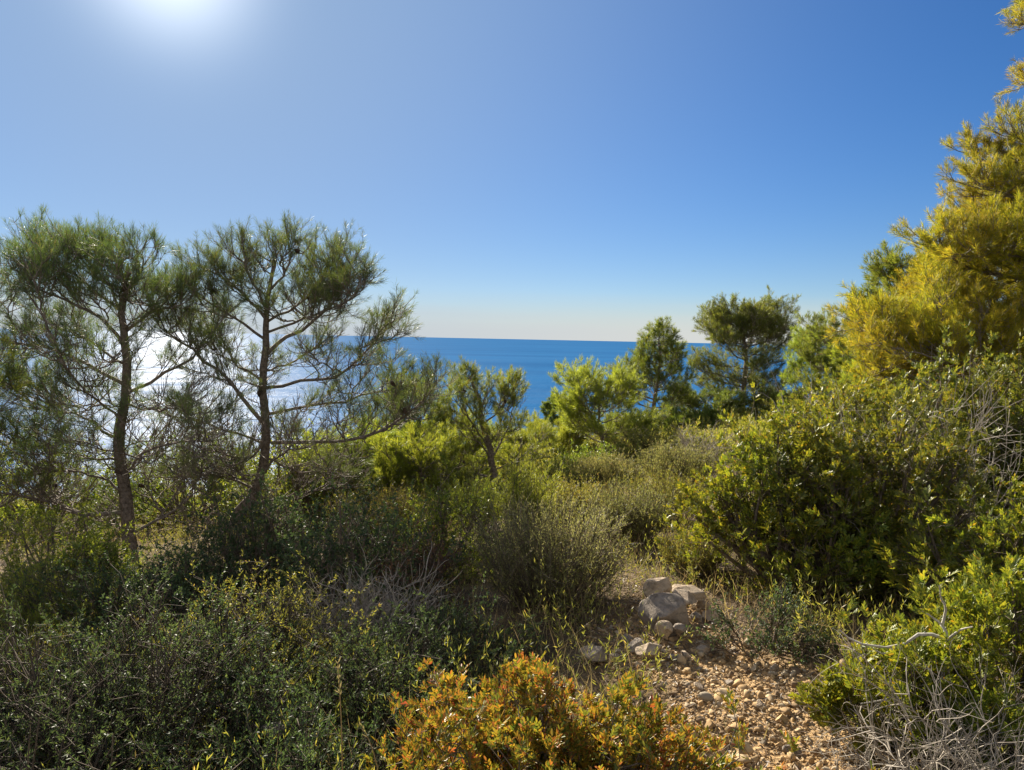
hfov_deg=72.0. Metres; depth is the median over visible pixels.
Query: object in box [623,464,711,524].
heath bush
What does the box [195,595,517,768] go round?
thicket bush
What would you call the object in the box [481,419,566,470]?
evergreen shrub
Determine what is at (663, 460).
heath bush
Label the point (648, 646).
stone
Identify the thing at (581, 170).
sky
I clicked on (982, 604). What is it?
mastic bush
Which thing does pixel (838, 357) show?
pine tree
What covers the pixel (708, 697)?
gravel
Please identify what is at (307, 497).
evergreen shrub
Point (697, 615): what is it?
stone
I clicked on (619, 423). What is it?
pine tree
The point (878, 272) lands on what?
pine tree
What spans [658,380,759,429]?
pine tree
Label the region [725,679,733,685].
stone
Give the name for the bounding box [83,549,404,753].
thicket bush
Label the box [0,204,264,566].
pine tree
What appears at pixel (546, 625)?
grass stalk
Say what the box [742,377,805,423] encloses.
pine tree
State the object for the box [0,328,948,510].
sea
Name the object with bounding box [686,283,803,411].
pine tree
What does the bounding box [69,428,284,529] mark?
evergreen shrub
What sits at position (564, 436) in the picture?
pine tree
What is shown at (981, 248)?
pine tree
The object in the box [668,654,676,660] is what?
stone
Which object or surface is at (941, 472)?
mastic bush
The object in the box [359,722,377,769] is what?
grass stalk
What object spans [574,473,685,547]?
rosemary bush
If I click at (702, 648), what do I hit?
stone
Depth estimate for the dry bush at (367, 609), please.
4.36 m
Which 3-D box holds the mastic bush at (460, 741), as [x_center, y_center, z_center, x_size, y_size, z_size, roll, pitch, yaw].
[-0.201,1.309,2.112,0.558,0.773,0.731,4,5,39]
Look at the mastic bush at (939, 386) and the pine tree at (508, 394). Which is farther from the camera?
the pine tree at (508, 394)
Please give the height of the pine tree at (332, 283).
4.736 m
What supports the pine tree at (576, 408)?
on the ground at (710, 593)
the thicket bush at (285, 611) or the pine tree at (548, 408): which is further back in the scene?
the pine tree at (548, 408)
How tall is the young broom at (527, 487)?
1.078 m
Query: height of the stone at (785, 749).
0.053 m
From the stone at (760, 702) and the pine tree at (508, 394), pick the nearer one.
the stone at (760, 702)
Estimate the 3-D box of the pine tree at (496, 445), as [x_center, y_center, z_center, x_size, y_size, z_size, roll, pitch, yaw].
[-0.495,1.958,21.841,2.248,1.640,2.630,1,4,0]
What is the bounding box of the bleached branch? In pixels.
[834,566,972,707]
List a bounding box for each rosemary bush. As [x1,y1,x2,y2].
[457,483,643,612]
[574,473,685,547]
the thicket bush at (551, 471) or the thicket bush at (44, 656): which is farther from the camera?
the thicket bush at (551, 471)
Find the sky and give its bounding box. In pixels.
[0,0,1023,344]
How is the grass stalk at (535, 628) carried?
on the ground at (710, 593)
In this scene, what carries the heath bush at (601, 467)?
on the ground at (710, 593)
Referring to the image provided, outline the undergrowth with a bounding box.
[0,382,1023,769]
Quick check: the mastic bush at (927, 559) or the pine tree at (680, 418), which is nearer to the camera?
the mastic bush at (927, 559)
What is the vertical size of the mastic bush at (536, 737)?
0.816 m
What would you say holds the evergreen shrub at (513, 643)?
on the ground at (710, 593)
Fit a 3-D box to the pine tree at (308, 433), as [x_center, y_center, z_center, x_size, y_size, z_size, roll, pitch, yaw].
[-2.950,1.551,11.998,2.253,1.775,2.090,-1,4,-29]
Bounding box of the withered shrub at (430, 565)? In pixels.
[364,515,472,628]
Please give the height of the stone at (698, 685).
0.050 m
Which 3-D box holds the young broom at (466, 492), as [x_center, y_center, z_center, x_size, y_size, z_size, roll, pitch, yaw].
[-0.421,1.368,8.227,0.956,0.868,0.978,1,4,0]
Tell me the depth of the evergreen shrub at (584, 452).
13.00 m
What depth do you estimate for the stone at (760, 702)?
3.15 m
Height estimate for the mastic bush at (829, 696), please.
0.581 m
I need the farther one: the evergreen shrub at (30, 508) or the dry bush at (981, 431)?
the evergreen shrub at (30, 508)
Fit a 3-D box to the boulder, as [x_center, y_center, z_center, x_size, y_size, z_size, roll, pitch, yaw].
[0.900,1.351,4.155,0.269,0.279,0.250,6,10,-23]
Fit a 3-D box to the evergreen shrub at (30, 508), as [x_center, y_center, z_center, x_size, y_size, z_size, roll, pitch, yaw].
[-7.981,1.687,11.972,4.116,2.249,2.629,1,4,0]
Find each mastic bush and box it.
[362,649,879,769]
[402,689,511,769]
[653,381,930,609]
[707,751,762,769]
[753,357,971,486]
[753,363,1015,616]
[787,626,1008,768]
[809,318,1023,533]
[830,371,999,466]
[842,620,1023,769]
[870,458,1023,641]
[902,550,1023,752]
[904,329,1023,529]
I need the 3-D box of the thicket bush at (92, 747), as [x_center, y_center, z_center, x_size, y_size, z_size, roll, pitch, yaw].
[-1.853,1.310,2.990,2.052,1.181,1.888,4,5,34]
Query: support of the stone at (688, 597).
on the ground at (710, 593)
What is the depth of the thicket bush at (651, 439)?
14.91 m
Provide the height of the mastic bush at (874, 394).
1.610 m
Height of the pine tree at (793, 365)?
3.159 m
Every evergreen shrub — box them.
[0,424,155,542]
[0,482,160,625]
[0,525,279,670]
[0,550,364,769]
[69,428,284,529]
[154,458,414,630]
[203,408,400,536]
[246,469,471,637]
[360,571,546,705]
[370,452,511,591]
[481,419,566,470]
[538,438,616,482]
[685,575,840,666]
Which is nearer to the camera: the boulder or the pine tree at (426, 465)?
the boulder
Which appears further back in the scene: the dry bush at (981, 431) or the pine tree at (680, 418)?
the pine tree at (680, 418)
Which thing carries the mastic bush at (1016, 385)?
on the ground at (710, 593)
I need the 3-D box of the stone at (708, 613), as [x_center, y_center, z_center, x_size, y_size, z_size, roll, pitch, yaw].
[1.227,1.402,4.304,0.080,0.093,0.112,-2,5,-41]
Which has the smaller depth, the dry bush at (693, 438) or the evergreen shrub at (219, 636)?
the evergreen shrub at (219, 636)
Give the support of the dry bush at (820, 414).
on the ground at (710, 593)
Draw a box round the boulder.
[638,592,688,637]
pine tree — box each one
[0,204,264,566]
[0,328,90,565]
[131,208,467,552]
[276,427,385,514]
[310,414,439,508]
[346,366,468,489]
[361,414,480,509]
[412,403,508,488]
[420,356,563,490]
[475,421,518,453]
[516,410,591,453]
[539,391,563,431]
[548,355,663,447]
[601,401,672,443]
[605,315,697,433]
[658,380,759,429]
[658,399,723,436]
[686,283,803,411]
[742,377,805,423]
[778,321,845,422]
[785,305,865,403]
[821,0,1023,419]
[825,341,936,398]
[831,238,932,397]
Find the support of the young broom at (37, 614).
on the ground at (710, 593)
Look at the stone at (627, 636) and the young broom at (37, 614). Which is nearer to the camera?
the stone at (627, 636)
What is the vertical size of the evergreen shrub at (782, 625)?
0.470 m
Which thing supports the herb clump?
on the ground at (710, 593)
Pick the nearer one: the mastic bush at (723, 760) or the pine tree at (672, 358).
the mastic bush at (723, 760)
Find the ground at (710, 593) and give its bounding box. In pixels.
[0,419,1023,769]
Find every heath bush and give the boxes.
[320,473,441,552]
[532,471,620,521]
[562,446,649,490]
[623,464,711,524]
[632,435,720,487]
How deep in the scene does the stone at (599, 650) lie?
3.73 m
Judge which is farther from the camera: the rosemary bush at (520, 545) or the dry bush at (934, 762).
the rosemary bush at (520, 545)
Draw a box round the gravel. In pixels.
[584,591,951,769]
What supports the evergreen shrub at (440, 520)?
on the ground at (710, 593)
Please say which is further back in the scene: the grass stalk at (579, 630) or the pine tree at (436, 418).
the pine tree at (436, 418)
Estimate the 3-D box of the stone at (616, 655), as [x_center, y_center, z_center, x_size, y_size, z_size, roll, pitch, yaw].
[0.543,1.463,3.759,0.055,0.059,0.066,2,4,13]
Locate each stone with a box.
[260,721,284,738]
[579,646,606,661]
[609,653,619,660]
[621,633,631,642]
[627,637,646,653]
[635,642,662,659]
[643,577,671,597]
[654,620,672,638]
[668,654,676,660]
[672,584,705,600]
[673,589,696,605]
[673,623,686,634]
[681,650,690,658]
[690,611,707,621]
[693,682,702,690]
[694,600,709,608]
[696,644,710,653]
[702,608,721,621]
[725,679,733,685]
[738,741,753,754]
[756,699,766,707]
[769,663,778,671]
[782,744,802,754]
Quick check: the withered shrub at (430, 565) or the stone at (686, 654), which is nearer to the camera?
the stone at (686, 654)
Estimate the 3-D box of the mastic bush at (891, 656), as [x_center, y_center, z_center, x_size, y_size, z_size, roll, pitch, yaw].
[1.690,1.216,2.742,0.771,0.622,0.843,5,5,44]
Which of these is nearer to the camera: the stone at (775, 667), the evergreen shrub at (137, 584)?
the stone at (775, 667)
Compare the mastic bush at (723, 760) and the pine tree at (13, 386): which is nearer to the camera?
the mastic bush at (723, 760)
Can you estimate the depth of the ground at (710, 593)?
4.23 m
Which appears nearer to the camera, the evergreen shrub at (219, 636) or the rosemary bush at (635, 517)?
the evergreen shrub at (219, 636)
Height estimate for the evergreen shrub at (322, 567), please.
1.262 m
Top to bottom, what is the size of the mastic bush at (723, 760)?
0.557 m
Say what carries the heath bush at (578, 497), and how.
on the ground at (710, 593)
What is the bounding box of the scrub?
[0,373,1014,525]
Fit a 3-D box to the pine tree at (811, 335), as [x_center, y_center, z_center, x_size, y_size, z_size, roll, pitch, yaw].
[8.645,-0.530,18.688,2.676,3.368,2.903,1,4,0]
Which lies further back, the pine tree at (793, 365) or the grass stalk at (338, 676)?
the pine tree at (793, 365)
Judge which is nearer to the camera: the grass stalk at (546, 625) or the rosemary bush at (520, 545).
the grass stalk at (546, 625)
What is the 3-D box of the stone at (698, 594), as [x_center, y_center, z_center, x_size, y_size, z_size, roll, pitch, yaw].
[1.150,1.351,4.581,0.227,0.088,0.160,1,4,0]
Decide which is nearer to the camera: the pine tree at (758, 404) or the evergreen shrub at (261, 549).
the evergreen shrub at (261, 549)
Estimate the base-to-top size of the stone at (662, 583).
0.154 m
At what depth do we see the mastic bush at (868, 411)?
7.13 m
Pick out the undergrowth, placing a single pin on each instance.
(800, 604)
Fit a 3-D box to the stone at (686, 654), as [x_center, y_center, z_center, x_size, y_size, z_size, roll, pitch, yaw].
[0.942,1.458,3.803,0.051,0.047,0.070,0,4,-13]
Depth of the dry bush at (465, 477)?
11.41 m
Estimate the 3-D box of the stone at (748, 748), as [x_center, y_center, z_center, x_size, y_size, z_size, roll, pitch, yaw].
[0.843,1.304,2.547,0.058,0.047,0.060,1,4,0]
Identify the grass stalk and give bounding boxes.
[335,657,342,769]
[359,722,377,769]
[518,613,543,659]
[543,606,547,658]
[562,619,593,656]
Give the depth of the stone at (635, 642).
3.83 m
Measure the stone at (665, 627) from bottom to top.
0.100 m
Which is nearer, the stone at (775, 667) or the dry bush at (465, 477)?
the stone at (775, 667)
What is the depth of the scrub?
15.15 m
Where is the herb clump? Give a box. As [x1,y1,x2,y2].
[651,521,732,578]
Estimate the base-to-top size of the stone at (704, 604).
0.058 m
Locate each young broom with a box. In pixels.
[0,541,157,652]
[442,468,510,536]
[485,447,565,548]
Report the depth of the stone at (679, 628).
3.93 m
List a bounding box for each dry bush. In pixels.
[227,586,389,685]
[295,542,473,658]
[423,453,492,506]
[660,419,737,470]
[725,361,978,531]
[725,619,1023,769]
[809,338,1023,555]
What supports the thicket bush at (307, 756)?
on the ground at (710, 593)
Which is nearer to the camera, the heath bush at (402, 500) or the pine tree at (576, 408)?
the heath bush at (402, 500)
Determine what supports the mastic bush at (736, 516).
on the ground at (710, 593)
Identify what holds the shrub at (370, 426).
on the ground at (710, 593)
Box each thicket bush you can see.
[0,568,346,769]
[0,610,139,754]
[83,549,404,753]
[122,663,406,769]
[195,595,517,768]
[490,444,595,502]
[597,420,697,462]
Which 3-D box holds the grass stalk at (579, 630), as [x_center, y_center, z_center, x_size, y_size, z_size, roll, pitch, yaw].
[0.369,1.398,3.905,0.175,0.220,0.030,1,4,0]
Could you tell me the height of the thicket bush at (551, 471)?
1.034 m
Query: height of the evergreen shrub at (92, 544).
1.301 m
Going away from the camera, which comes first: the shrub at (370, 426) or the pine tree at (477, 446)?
the shrub at (370, 426)

